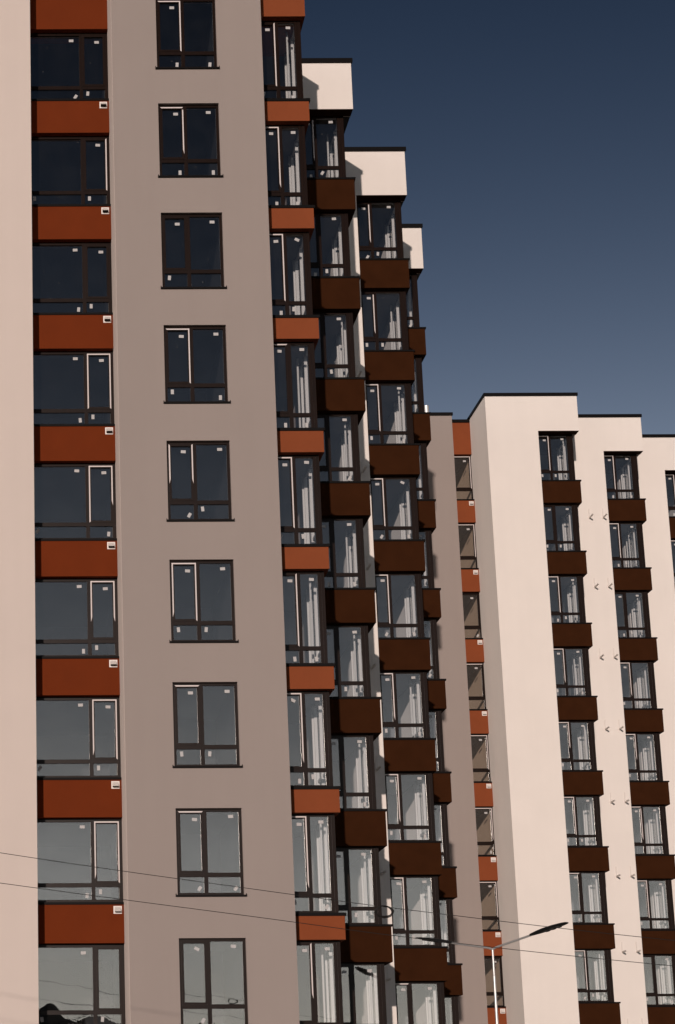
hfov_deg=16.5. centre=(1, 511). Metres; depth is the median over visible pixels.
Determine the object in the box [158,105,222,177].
window
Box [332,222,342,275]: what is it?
curtain
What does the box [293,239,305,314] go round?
curtain
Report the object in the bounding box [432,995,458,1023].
window
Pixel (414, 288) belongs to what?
window
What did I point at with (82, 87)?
window
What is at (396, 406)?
curtain
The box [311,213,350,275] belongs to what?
window
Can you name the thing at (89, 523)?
window
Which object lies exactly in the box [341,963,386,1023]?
window
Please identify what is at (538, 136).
sky
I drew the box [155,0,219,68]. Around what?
window
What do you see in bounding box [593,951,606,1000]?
curtain
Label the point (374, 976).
curtain
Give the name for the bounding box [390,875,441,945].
window
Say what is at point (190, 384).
window
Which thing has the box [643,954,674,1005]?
window
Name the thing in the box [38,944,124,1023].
window
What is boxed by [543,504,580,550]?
window
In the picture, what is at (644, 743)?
curtain
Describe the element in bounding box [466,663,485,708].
window
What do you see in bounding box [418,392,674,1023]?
apartment building
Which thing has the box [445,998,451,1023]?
window
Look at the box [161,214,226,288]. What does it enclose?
window
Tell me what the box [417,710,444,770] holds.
window
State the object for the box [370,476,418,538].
window
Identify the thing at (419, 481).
window
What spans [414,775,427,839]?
curtain
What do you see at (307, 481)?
curtain
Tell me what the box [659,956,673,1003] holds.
curtain
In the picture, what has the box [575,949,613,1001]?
window
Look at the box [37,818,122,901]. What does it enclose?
window
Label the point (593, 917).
curtain
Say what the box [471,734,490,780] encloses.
window
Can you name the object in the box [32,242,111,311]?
window
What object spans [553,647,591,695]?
window
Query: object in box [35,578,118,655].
window
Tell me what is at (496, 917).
window
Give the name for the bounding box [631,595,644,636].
curtain
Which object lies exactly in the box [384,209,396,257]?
curtain
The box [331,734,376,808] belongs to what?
window
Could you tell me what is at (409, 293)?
window
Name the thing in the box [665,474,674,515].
window
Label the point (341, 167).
window
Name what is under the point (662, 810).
window
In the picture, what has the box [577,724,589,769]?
curtain
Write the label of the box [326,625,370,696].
window
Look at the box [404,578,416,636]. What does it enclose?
curtain
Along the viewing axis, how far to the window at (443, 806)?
72.33 m
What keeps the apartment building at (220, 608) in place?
on the ground
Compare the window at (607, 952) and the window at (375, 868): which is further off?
the window at (607, 952)
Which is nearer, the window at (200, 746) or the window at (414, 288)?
the window at (200, 746)
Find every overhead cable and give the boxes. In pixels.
[1,883,672,965]
[3,853,674,940]
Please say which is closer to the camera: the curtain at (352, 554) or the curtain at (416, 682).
the curtain at (352, 554)
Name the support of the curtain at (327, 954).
in the apartment building at (220, 608)
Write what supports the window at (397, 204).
in the apartment building at (220, 608)
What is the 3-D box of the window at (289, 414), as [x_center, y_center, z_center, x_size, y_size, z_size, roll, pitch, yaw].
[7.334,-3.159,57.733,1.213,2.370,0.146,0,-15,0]
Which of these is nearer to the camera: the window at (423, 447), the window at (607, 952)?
the window at (423, 447)
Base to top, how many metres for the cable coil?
0.222 m
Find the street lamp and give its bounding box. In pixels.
[416,922,568,1023]
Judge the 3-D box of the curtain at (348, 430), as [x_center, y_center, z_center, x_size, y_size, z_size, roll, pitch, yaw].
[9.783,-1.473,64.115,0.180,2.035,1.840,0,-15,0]
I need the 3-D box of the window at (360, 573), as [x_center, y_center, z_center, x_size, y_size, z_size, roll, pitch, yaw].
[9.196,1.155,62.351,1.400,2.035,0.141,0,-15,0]
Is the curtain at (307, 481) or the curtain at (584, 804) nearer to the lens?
the curtain at (307, 481)
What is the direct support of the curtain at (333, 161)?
in the apartment building at (220, 608)
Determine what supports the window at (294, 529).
in the apartment building at (220, 608)
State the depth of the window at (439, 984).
64.98 m
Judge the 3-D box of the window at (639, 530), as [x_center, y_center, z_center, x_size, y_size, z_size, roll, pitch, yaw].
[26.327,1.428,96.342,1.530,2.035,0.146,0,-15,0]
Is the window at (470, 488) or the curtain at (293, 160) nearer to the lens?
the curtain at (293, 160)
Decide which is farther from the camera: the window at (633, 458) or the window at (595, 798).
the window at (633, 458)
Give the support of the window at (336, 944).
in the apartment building at (220, 608)
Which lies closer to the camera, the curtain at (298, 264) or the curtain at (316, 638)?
the curtain at (316, 638)
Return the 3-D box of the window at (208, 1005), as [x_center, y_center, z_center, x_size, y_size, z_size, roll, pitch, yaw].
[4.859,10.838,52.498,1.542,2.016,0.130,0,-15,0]
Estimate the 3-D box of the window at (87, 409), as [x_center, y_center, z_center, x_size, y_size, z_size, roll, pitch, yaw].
[1.773,-3.130,58.373,2.175,2.030,0.141,0,-15,0]
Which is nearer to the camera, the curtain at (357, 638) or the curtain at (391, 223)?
the curtain at (357, 638)
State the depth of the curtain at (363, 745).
62.41 m
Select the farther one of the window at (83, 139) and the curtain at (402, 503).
the curtain at (402, 503)
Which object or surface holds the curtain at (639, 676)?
in the apartment building at (553, 542)
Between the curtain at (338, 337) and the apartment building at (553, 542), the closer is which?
the curtain at (338, 337)
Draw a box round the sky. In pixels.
[301,0,674,433]
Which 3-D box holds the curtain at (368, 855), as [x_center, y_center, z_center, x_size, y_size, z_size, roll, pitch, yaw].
[9.838,10.094,60.919,0.180,2.035,1.840,0,-15,0]
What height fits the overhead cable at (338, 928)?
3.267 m
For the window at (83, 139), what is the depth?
59.93 m
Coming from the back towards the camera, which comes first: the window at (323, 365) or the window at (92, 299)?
the window at (323, 365)
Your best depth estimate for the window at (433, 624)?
73.93 m
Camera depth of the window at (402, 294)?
70.41 m
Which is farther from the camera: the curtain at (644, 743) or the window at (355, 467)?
the curtain at (644, 743)
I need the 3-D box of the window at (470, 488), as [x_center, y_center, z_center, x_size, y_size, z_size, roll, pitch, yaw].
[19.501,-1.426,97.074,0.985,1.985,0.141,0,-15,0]
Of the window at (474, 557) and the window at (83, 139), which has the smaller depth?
the window at (83, 139)
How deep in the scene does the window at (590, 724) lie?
91.07 m
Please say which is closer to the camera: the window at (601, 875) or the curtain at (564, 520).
the window at (601, 875)
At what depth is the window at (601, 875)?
89.49 m
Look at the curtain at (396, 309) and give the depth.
71.84 m
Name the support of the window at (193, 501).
in the apartment building at (220, 608)
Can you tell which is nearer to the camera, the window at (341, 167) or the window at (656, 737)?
the window at (341, 167)
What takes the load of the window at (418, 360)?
in the apartment building at (220, 608)
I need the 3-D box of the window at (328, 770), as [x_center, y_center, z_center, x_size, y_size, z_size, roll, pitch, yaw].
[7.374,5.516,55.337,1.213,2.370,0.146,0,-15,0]
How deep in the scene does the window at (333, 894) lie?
54.46 m
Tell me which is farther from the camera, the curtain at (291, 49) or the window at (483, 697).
the window at (483, 697)
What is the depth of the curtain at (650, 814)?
94.75 m
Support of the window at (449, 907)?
in the apartment building at (220, 608)
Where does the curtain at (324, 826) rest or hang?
in the apartment building at (220, 608)
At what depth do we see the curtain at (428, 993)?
66.66 m
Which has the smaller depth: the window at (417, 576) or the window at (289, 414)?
the window at (289, 414)
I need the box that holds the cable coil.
[375,905,393,917]
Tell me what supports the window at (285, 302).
in the apartment building at (220, 608)
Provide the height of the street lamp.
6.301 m
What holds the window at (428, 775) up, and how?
in the apartment building at (220, 608)
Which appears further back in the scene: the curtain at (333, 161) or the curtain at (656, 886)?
the curtain at (656, 886)
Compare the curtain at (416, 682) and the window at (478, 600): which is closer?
the curtain at (416, 682)
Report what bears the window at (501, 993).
in the apartment building at (553, 542)
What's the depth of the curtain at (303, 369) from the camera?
59.32 m
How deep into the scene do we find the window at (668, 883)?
92.28 m
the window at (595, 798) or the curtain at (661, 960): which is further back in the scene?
the curtain at (661, 960)
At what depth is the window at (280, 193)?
59.28 m
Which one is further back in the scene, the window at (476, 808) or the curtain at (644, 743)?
the curtain at (644, 743)
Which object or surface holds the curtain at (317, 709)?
in the apartment building at (220, 608)
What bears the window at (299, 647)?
in the apartment building at (220, 608)
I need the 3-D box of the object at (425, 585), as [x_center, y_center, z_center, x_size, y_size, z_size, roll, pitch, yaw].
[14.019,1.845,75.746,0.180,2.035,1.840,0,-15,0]
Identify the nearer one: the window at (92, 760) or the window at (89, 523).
the window at (92, 760)
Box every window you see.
[30,33,107,97]
[31,136,109,203]
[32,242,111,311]
[33,351,113,423]
[34,463,115,538]
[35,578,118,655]
[36,697,120,777]
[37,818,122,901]
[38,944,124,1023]
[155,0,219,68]
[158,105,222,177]
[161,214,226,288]
[163,326,230,403]
[166,442,234,521]
[169,561,238,642]
[172,683,242,767]
[176,809,246,896]
[179,938,247,1023]
[261,21,302,97]
[265,125,307,204]
[269,232,312,314]
[273,342,317,427]
[278,455,322,543]
[282,571,327,662]
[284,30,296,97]
[287,691,332,785]
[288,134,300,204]
[292,814,338,912]
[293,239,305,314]
[296,940,343,1023]
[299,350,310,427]
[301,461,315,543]
[306,116,345,176]
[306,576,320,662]
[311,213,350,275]
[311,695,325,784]
[313,312,355,376]
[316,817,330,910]
[317,413,360,480]
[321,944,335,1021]
[322,518,365,587]
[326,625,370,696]
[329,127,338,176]
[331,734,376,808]
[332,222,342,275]
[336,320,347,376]
[336,847,381,923]
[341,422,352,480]
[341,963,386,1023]
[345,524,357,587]
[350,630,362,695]
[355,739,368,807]
[356,201,403,257]
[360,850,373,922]
[361,291,408,349]
[365,382,413,442]
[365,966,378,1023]
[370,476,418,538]
[375,573,424,637]
[380,671,429,737]
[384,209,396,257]
[385,772,435,840]
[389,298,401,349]
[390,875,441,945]
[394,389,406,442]
[395,981,445,1023]
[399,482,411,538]
[400,357,424,411]
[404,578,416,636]
[406,279,412,326]
[407,274,419,326]
[407,530,434,587]
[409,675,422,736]
[411,364,417,411]
[412,619,439,678]
[414,442,428,498]
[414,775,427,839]
[416,448,422,498]
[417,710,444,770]
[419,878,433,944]
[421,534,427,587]
[422,803,449,865]
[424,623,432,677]
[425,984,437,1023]
[427,898,455,962]
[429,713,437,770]
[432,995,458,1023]
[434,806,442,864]
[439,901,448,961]
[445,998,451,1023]
[454,456,472,498]
[458,524,477,567]
[462,593,481,637]
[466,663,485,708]
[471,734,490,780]
[475,807,494,854]
[480,881,499,929]
[484,956,504,1005]
[538,435,575,479]
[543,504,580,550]
[548,575,585,622]
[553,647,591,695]
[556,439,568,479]
[559,721,596,769]
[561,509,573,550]
[564,795,602,845]
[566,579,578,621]
[569,871,608,922]
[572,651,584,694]
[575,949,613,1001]
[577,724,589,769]
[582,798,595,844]
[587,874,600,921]
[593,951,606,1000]
[604,454,639,497]
[609,522,645,566]
[614,591,650,636]
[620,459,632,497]
[620,661,656,707]
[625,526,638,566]
[626,733,662,780]
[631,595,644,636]
[631,805,668,854]
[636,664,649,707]
[637,879,674,928]
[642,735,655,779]
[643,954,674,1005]
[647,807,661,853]
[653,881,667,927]
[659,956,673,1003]
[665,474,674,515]
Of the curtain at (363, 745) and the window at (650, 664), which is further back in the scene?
the window at (650, 664)
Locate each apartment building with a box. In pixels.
[0,0,462,1023]
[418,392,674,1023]
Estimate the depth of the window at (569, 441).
94.29 m
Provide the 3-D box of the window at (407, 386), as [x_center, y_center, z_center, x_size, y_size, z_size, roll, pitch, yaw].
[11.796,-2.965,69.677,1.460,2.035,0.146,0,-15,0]
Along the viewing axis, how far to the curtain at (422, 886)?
67.35 m
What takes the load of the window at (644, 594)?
in the apartment building at (553, 542)
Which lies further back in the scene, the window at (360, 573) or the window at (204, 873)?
the window at (360, 573)
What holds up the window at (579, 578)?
in the apartment building at (553, 542)
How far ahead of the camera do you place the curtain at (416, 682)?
68.86 m
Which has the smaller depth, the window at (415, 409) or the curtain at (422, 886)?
the curtain at (422, 886)
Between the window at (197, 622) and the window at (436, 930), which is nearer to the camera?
the window at (197, 622)
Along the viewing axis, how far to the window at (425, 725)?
67.22 m

